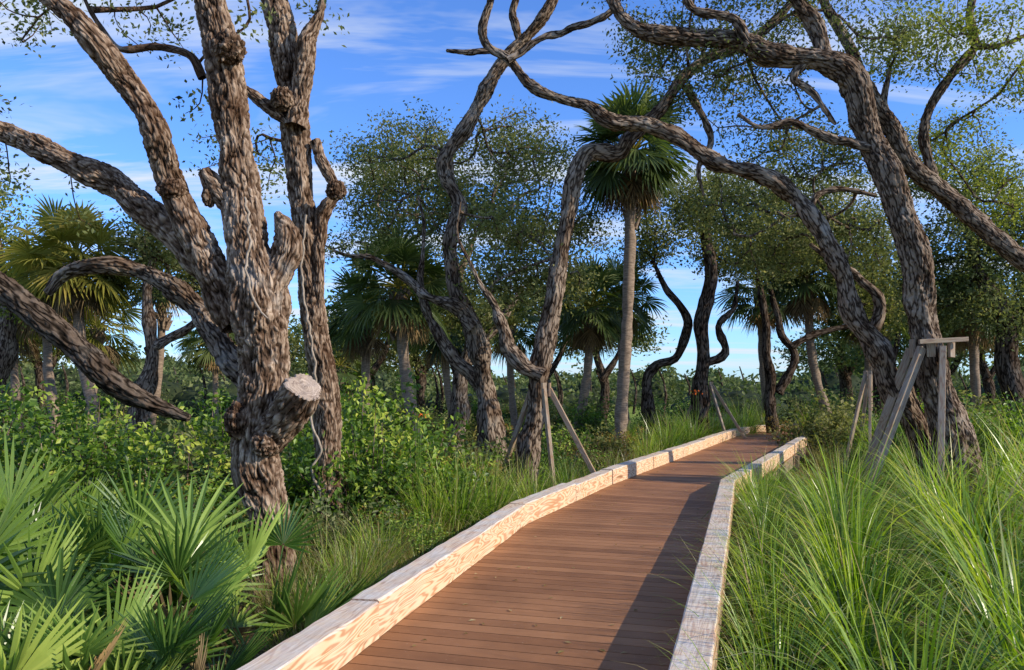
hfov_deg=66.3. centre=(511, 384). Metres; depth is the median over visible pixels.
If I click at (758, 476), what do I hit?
cordgrass clump
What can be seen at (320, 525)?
leafy shrub
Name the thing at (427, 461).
leafy shrub
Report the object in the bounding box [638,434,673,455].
muhly grass clump
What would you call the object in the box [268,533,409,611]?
dry grass clump
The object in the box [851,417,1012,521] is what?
cordgrass clump
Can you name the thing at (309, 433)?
leafy shrub
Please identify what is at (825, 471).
dry grass clump
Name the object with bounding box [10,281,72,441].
cabbage palm
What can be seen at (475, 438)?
bronze shrub
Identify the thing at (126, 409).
understory shrub
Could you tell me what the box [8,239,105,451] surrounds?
cabbage palm
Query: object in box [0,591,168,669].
saw palmetto
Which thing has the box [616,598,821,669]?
cordgrass clump
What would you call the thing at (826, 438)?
understory shrub
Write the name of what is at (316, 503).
clump
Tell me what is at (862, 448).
cordgrass clump
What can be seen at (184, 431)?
understory shrub
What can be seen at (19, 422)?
leafy shrub
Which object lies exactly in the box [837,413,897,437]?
cordgrass clump
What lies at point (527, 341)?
cabbage palm
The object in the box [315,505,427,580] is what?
muhly grass clump
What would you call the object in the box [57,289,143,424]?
cabbage palm
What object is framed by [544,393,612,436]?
understory shrub
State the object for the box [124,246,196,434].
live oak tree
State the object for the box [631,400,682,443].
understory shrub
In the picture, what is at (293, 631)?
dry grass clump
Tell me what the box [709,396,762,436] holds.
muhly grass clump
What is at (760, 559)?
cordgrass clump
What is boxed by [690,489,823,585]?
cordgrass clump
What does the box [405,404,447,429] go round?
understory shrub
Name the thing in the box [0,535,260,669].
saw palmetto
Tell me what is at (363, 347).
cabbage palm
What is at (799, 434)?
understory shrub
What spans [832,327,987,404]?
live oak tree
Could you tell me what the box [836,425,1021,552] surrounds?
cordgrass clump
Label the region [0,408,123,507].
leafy shrub
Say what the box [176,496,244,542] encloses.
bronze shrub
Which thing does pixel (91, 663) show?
saw palmetto
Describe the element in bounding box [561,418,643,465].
understory shrub
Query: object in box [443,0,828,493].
live oak tree
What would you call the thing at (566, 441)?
leafy shrub
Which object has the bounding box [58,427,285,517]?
leafy shrub
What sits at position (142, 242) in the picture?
live oak tree
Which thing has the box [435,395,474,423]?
understory shrub
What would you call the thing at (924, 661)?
cordgrass clump
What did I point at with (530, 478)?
muhly grass clump
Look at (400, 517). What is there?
bronze shrub
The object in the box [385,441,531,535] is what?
muhly grass clump
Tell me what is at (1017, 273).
live oak tree
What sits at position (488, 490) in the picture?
muhly grass clump
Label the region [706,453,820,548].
cordgrass clump
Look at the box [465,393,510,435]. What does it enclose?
understory shrub
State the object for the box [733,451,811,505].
cordgrass clump
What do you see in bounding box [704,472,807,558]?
cordgrass clump
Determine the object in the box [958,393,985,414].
understory shrub
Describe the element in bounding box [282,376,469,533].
leafy shrub
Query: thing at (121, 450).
leafy shrub
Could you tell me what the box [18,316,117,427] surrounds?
live oak tree
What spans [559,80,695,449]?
cabbage palm
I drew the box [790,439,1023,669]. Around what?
cordgrass clump
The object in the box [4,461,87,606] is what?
saw palmetto
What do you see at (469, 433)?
understory shrub
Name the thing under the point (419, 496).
orange flower
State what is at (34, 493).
saw palmetto
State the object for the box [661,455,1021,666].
cordgrass clump
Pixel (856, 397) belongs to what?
understory shrub
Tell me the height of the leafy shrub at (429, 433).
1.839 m
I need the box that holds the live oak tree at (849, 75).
[581,0,987,522]
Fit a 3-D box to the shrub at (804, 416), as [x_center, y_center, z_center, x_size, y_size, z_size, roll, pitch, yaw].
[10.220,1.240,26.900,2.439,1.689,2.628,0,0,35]
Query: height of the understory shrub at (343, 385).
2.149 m
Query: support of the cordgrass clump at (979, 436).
on the ground at (276, 641)
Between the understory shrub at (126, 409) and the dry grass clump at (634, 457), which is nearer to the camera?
the dry grass clump at (634, 457)
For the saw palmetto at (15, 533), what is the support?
on the ground at (276, 641)
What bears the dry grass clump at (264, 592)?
on the ground at (276, 641)
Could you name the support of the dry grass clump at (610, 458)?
on the ground at (276, 641)
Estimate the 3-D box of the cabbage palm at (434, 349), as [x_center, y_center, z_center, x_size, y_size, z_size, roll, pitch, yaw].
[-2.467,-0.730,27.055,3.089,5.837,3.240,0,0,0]
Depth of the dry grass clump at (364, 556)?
7.21 m
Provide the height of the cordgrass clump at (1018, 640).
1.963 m
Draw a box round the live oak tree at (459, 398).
[330,101,624,453]
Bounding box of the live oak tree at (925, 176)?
[809,0,1023,272]
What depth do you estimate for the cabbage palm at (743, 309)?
30.79 m
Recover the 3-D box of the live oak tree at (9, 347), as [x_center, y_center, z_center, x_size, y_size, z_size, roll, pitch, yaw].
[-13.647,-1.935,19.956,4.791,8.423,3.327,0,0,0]
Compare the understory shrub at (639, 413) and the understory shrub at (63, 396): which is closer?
the understory shrub at (63, 396)
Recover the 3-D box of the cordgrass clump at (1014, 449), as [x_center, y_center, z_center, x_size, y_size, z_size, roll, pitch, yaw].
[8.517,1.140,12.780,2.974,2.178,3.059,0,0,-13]
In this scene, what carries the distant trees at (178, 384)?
on the ground at (276, 641)
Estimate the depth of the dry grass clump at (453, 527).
8.69 m
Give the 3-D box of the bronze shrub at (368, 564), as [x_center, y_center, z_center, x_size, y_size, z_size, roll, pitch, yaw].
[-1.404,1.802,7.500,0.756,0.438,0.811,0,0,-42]
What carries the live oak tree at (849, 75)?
on the ground at (276, 641)
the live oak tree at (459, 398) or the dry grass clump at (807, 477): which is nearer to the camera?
the dry grass clump at (807, 477)
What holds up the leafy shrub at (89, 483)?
on the ground at (276, 641)
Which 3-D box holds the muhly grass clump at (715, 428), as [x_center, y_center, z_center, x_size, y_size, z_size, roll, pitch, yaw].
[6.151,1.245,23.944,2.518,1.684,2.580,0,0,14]
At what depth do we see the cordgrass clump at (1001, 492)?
6.98 m
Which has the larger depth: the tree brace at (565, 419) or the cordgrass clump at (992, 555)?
the tree brace at (565, 419)
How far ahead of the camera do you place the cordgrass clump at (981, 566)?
5.45 m
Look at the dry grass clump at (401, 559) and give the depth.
7.68 m
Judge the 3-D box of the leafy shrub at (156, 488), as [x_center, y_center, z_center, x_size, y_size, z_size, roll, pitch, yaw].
[-3.593,1.482,7.785,2.067,1.186,1.989,0,0,-31]
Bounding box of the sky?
[0,0,1023,384]
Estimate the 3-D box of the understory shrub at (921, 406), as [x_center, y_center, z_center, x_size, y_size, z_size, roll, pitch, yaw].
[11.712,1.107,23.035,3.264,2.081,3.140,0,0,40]
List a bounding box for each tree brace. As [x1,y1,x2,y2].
[503,383,595,485]
[680,382,745,437]
[842,371,871,473]
[857,337,968,502]
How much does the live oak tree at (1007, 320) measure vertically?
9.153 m
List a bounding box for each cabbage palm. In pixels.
[0,194,141,451]
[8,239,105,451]
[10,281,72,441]
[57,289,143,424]
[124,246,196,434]
[172,330,237,422]
[304,329,376,400]
[325,267,397,423]
[331,222,453,444]
[397,292,478,414]
[482,292,539,437]
[541,253,648,439]
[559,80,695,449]
[576,255,667,430]
[714,259,804,409]
[747,234,857,416]
[814,266,909,410]
[938,255,1023,412]
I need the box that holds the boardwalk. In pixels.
[237,424,809,669]
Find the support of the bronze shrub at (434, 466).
on the ground at (276, 641)
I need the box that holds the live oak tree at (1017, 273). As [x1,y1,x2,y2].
[982,248,1023,297]
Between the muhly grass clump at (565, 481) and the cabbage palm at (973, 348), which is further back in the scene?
the cabbage palm at (973, 348)
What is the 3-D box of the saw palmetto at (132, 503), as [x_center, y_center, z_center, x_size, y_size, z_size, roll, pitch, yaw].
[-3.018,1.286,6.478,1.982,1.393,1.443,0,0,40]
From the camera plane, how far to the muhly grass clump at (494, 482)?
9.79 m
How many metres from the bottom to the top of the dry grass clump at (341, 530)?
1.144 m
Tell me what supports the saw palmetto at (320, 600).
on the ground at (276, 641)
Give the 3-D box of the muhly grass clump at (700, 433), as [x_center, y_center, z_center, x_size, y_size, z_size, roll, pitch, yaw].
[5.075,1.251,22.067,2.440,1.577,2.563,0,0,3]
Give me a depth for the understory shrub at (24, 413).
37.85 m
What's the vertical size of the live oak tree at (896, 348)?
7.148 m
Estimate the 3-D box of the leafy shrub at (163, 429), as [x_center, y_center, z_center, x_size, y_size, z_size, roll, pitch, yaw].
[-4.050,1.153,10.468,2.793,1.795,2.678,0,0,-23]
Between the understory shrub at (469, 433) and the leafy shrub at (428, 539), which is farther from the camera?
the understory shrub at (469, 433)
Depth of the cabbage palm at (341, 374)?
33.81 m
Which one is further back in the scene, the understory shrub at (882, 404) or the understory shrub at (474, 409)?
the understory shrub at (474, 409)
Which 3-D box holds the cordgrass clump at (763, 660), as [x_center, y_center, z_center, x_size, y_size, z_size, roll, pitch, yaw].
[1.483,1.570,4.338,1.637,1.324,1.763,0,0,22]
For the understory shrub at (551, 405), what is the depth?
31.02 m
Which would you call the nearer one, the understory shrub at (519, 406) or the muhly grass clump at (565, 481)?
the muhly grass clump at (565, 481)
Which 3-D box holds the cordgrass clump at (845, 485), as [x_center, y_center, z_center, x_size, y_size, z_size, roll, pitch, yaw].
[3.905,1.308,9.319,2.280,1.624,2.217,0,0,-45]
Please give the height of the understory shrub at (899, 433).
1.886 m
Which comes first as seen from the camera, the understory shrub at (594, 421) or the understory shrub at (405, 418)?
the understory shrub at (594, 421)
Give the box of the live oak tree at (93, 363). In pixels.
[0,85,190,421]
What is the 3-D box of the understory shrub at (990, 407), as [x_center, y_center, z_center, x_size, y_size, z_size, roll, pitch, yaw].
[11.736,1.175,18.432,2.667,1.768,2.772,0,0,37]
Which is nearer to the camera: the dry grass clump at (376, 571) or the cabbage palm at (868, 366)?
the dry grass clump at (376, 571)
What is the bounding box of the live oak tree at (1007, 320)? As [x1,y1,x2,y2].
[866,126,1023,426]
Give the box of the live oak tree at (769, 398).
[710,143,919,433]
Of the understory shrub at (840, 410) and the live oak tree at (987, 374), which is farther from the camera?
the live oak tree at (987, 374)
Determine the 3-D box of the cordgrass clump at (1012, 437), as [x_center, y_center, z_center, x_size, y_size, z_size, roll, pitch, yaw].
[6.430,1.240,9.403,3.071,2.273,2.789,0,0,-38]
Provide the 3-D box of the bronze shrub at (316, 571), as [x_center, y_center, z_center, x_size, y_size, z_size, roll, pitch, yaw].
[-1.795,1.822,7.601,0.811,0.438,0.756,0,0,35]
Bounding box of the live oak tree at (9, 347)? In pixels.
[0,151,50,431]
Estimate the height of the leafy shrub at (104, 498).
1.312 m
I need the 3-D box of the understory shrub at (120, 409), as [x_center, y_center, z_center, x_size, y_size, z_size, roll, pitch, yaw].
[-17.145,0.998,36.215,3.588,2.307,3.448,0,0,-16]
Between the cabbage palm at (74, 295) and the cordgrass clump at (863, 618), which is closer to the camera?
the cordgrass clump at (863, 618)
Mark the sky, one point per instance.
(395, 52)
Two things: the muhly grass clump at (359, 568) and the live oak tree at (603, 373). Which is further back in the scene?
the live oak tree at (603, 373)
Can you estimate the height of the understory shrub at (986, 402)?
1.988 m
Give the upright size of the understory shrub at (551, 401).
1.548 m
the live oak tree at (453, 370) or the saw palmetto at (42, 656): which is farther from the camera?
the live oak tree at (453, 370)
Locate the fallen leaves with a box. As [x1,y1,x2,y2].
[413,449,769,652]
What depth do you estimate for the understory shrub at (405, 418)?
33.10 m
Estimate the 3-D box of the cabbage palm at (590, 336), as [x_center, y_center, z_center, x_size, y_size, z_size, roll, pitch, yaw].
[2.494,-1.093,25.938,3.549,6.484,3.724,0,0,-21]
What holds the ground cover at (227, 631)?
on the ground at (276, 641)
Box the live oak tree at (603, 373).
[528,295,676,422]
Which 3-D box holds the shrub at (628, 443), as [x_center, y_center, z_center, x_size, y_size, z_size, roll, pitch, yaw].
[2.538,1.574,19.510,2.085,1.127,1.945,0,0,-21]
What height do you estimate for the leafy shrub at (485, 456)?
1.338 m
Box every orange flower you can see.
[413,412,425,517]
[691,390,702,439]
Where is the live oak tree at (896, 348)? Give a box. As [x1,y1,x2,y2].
[791,264,945,416]
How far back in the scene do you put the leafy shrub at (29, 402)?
8.86 m
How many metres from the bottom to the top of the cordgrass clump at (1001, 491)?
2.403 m
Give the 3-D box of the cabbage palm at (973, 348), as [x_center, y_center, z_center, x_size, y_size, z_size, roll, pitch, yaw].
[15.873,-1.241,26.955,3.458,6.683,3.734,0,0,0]
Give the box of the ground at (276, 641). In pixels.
[0,405,1023,669]
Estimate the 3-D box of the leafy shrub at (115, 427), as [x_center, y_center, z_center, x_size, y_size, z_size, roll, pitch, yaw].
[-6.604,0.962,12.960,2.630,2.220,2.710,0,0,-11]
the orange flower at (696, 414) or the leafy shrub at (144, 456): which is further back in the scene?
the orange flower at (696, 414)
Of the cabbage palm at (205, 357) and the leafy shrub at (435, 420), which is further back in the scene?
the cabbage palm at (205, 357)
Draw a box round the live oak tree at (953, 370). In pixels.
[889,269,1010,374]
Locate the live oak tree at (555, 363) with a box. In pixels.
[475,263,604,404]
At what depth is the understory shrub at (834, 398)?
36.22 m
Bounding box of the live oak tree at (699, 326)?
[602,142,795,437]
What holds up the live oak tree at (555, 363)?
on the ground at (276, 641)
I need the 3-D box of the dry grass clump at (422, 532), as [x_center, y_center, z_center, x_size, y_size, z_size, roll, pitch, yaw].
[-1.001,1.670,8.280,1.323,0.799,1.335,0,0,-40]
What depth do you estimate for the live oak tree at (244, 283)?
6.87 m
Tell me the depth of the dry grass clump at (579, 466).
14.98 m
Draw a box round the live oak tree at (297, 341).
[169,314,306,380]
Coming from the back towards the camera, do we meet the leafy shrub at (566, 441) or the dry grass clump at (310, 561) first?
the leafy shrub at (566, 441)
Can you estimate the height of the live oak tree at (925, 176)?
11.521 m
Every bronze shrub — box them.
[85,480,194,500]
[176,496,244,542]
[295,553,338,598]
[336,554,395,584]
[358,505,416,536]
[384,449,479,503]
[427,422,514,472]
[467,452,520,502]
[541,438,609,472]
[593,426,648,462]
[759,417,808,440]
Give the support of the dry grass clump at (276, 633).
on the ground at (276, 641)
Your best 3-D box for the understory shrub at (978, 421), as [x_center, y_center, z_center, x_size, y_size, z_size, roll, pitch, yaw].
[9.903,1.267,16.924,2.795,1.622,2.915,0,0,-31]
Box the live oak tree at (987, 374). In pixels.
[903,297,1023,409]
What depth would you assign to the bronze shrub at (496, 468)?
12.74 m
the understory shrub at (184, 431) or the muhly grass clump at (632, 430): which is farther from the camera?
the muhly grass clump at (632, 430)
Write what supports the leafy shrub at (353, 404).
on the ground at (276, 641)
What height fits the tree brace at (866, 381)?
2.463 m
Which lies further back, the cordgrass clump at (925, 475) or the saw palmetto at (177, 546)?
the cordgrass clump at (925, 475)
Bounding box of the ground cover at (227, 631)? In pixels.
[19,448,1022,669]
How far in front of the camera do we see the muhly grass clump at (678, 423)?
21.87 m
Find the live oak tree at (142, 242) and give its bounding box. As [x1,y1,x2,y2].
[86,206,224,452]
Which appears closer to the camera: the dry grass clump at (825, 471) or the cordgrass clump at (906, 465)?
the cordgrass clump at (906, 465)
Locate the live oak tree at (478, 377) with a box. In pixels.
[322,0,573,463]
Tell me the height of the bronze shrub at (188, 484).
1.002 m
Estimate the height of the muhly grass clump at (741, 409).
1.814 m
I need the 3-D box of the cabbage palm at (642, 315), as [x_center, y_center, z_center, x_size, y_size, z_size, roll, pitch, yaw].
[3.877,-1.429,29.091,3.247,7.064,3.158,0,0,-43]
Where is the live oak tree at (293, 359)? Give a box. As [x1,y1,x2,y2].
[288,316,389,376]
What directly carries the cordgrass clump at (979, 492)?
on the ground at (276, 641)
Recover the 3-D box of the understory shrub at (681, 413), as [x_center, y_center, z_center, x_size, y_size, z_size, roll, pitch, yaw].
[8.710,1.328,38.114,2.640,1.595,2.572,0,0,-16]
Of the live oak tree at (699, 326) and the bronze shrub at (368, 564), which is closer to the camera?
the bronze shrub at (368, 564)
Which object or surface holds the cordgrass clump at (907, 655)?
on the ground at (276, 641)
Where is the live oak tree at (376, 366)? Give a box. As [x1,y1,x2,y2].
[288,275,411,424]
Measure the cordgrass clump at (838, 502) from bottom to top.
1.819 m
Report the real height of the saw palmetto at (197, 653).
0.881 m
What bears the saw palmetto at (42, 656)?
on the ground at (276, 641)
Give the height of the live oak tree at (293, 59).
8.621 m
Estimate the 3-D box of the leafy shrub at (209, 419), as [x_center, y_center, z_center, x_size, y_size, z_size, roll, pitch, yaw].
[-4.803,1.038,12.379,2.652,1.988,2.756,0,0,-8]
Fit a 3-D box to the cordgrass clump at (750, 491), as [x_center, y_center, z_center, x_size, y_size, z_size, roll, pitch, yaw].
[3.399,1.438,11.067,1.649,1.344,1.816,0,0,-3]
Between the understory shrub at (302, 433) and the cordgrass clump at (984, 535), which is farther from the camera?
the understory shrub at (302, 433)
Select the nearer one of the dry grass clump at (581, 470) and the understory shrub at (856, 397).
the dry grass clump at (581, 470)
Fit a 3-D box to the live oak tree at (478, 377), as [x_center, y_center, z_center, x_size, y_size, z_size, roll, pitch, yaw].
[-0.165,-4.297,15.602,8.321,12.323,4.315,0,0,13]
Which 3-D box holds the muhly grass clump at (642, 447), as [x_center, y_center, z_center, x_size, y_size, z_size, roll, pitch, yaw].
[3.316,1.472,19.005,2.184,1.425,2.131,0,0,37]
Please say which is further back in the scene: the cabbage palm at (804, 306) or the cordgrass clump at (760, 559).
the cabbage palm at (804, 306)
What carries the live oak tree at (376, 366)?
on the ground at (276, 641)
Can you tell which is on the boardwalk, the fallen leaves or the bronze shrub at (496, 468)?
the fallen leaves
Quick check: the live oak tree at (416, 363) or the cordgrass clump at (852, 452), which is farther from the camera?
the live oak tree at (416, 363)
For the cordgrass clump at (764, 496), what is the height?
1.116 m
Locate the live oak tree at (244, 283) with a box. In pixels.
[0,0,321,615]
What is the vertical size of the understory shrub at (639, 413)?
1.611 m
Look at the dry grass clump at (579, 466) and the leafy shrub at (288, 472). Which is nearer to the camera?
the leafy shrub at (288, 472)
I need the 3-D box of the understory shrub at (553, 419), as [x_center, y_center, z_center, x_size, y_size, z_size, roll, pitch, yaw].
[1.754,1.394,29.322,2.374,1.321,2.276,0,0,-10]
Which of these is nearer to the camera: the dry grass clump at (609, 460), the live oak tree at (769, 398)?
the dry grass clump at (609, 460)
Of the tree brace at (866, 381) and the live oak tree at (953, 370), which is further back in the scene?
the live oak tree at (953, 370)
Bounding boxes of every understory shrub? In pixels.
[5,395,34,427]
[21,388,92,445]
[72,401,177,453]
[111,388,185,430]
[180,406,228,457]
[194,387,236,424]
[287,420,310,450]
[309,382,386,431]
[382,402,407,430]
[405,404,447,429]
[422,406,476,449]
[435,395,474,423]
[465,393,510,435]
[502,390,554,427]
[507,423,580,472]
[521,398,566,428]
[542,397,576,430]
[542,406,572,438]
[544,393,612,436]
[551,394,615,447]
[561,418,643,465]
[631,398,679,432]
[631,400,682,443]
[668,396,713,428]
[749,402,791,423]
[763,408,859,457]
[777,395,843,423]
[779,385,879,460]
[799,387,855,410]
[799,412,900,468]
[813,389,863,414]
[829,400,883,429]
[831,402,875,420]
[832,409,912,464]
[859,389,923,438]
[893,405,1020,482]
[902,390,1023,465]
[958,389,1002,422]
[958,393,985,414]
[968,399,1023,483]
[973,397,1023,437]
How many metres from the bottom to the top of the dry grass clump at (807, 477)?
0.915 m
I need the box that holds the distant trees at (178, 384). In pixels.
[6,345,1023,420]
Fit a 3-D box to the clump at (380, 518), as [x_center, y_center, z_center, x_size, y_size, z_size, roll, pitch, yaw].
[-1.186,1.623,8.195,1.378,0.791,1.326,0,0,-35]
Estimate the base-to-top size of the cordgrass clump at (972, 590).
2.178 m
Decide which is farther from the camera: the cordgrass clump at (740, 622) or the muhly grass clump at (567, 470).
the muhly grass clump at (567, 470)
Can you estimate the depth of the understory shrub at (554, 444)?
17.34 m
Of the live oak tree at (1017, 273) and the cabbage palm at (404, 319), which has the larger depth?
the live oak tree at (1017, 273)
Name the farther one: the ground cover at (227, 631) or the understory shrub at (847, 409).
the understory shrub at (847, 409)
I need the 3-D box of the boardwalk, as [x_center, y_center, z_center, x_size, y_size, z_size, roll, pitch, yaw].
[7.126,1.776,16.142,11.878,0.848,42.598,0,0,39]
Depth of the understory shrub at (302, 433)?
23.84 m
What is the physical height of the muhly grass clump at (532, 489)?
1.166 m
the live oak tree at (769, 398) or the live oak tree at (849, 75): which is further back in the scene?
the live oak tree at (769, 398)
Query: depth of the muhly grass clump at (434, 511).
8.85 m
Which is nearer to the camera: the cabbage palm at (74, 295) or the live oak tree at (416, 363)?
the cabbage palm at (74, 295)
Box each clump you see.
[229,595,338,659]
[230,546,342,638]
[242,546,370,637]
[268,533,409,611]
[273,612,329,646]
[282,519,413,594]
[294,495,439,585]
[295,503,391,596]
[296,507,354,588]
[301,504,384,562]
[301,521,411,594]
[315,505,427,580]
[330,513,446,572]
[337,540,412,591]
[339,500,450,562]
[364,466,493,540]
[383,535,443,569]
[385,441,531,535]
[385,506,458,554]
[414,503,485,544]
[436,453,540,518]
[444,439,524,511]
[476,446,559,505]
[489,458,580,501]
[539,447,588,487]
[539,456,614,486]
[546,453,596,479]
[563,457,603,480]
[574,443,635,467]
[575,446,635,470]
[598,407,650,447]
[612,447,652,462]
[615,419,673,463]
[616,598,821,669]
[635,410,710,451]
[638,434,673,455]
[641,409,702,446]
[641,562,930,669]
[642,515,914,669]
[655,499,893,652]
[657,402,731,443]
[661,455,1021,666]
[674,496,833,611]
[681,404,751,437]
[688,441,999,622]
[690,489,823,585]
[690,496,1023,669]
[691,486,1023,669]
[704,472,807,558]
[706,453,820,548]
[707,446,805,525]
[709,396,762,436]
[711,397,761,424]
[711,444,810,507]
[716,391,779,434]
[725,465,822,524]
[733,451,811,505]
[735,427,973,578]
[741,399,799,432]
[750,429,931,550]
[767,427,908,528]
[780,467,826,510]
[782,461,834,492]
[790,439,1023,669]
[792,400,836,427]
[792,444,850,476]
[802,424,1023,669]
[804,422,910,502]
[804,475,1023,669]
[816,409,1023,621]
[827,416,909,464]
[834,424,912,488]
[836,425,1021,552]
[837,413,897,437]
[838,424,1023,588]
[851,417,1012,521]
[859,608,973,669]
[863,425,991,494]
[891,397,1017,471]
[900,405,1023,524]
[910,468,1023,669]
[911,453,1023,663]
[913,387,1023,555]
[924,401,1023,591]
[932,404,1023,541]
[978,401,1023,480]
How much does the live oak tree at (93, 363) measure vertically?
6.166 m
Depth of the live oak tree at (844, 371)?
43.21 m
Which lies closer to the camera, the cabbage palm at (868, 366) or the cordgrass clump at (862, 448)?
the cordgrass clump at (862, 448)
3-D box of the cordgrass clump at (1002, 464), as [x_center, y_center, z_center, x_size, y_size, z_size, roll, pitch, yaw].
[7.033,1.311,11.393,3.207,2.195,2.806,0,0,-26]
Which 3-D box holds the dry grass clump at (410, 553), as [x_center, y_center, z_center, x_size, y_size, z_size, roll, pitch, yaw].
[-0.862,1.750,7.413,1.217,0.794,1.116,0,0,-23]
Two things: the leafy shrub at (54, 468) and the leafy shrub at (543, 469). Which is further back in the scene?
the leafy shrub at (543, 469)
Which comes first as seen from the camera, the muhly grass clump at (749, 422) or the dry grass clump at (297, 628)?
the dry grass clump at (297, 628)
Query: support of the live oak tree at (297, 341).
on the ground at (276, 641)
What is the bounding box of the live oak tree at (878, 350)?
[446,0,935,487]
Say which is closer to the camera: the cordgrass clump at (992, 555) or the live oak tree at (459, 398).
the cordgrass clump at (992, 555)
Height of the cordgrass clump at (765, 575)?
1.366 m
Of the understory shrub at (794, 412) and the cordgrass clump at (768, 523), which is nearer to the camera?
the cordgrass clump at (768, 523)
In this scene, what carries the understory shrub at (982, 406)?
on the ground at (276, 641)
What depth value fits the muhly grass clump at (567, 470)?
13.98 m
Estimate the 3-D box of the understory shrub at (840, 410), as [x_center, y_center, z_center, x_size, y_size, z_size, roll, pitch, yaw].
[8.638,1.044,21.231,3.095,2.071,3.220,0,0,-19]
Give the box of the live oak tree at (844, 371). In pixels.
[771,317,905,401]
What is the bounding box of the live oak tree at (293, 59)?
[182,0,349,530]
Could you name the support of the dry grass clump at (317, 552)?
on the ground at (276, 641)
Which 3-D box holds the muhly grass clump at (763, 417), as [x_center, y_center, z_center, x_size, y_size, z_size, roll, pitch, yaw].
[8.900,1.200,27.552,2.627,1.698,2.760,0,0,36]
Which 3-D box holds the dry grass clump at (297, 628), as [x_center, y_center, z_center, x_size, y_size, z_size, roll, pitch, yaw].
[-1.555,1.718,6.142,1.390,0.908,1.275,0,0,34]
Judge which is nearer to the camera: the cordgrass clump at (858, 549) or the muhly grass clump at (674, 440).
the cordgrass clump at (858, 549)
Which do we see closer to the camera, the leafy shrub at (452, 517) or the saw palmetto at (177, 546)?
the saw palmetto at (177, 546)
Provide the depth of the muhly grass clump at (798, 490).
12.12 m
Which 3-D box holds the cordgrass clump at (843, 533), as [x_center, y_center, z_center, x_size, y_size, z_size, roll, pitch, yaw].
[3.002,1.315,6.921,2.504,1.880,2.324,0,0,-13]
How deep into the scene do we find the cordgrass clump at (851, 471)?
10.54 m
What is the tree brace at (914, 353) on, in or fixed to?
on the ground at (276, 641)
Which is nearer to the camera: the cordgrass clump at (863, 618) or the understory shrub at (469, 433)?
the cordgrass clump at (863, 618)
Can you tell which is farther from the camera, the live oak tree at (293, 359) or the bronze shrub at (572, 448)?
the live oak tree at (293, 359)
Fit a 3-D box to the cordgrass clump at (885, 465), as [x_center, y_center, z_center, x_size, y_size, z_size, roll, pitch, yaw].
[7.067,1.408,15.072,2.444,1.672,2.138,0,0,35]
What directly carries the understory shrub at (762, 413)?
on the ground at (276, 641)
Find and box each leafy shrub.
[0,377,70,497]
[0,379,119,478]
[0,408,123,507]
[0,463,122,606]
[9,380,188,507]
[23,379,189,489]
[24,460,152,604]
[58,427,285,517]
[62,473,243,606]
[117,413,306,502]
[125,388,237,496]
[202,433,366,541]
[225,496,367,586]
[281,373,447,501]
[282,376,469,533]
[291,368,432,469]
[340,400,501,503]
[343,407,492,530]
[345,416,496,487]
[373,508,454,569]
[423,498,485,543]
[439,433,521,488]
[462,425,572,494]
[513,424,611,489]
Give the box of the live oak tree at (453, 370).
[388,285,529,373]
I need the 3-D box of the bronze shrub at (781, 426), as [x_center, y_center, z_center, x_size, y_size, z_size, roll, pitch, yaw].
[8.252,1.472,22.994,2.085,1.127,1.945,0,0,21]
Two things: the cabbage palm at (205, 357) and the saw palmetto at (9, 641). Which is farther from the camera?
the cabbage palm at (205, 357)
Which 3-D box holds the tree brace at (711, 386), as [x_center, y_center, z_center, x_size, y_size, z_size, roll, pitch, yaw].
[5.894,1.014,23.784,2.777,2.229,0.896,0,0,34]
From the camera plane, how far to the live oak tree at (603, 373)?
39.85 m
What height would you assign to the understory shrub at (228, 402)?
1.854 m
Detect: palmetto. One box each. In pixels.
[0,426,158,612]
[0,468,178,619]
[0,470,287,669]
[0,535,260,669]
[0,589,128,669]
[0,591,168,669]
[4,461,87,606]
[6,642,185,669]
[43,461,267,620]
[69,587,278,669]
[110,497,387,660]
[141,470,250,598]
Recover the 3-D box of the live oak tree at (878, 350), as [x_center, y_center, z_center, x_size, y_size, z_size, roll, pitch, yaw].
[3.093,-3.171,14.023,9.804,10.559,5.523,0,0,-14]
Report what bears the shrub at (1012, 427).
on the ground at (276, 641)
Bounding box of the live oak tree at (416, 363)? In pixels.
[349,332,463,415]

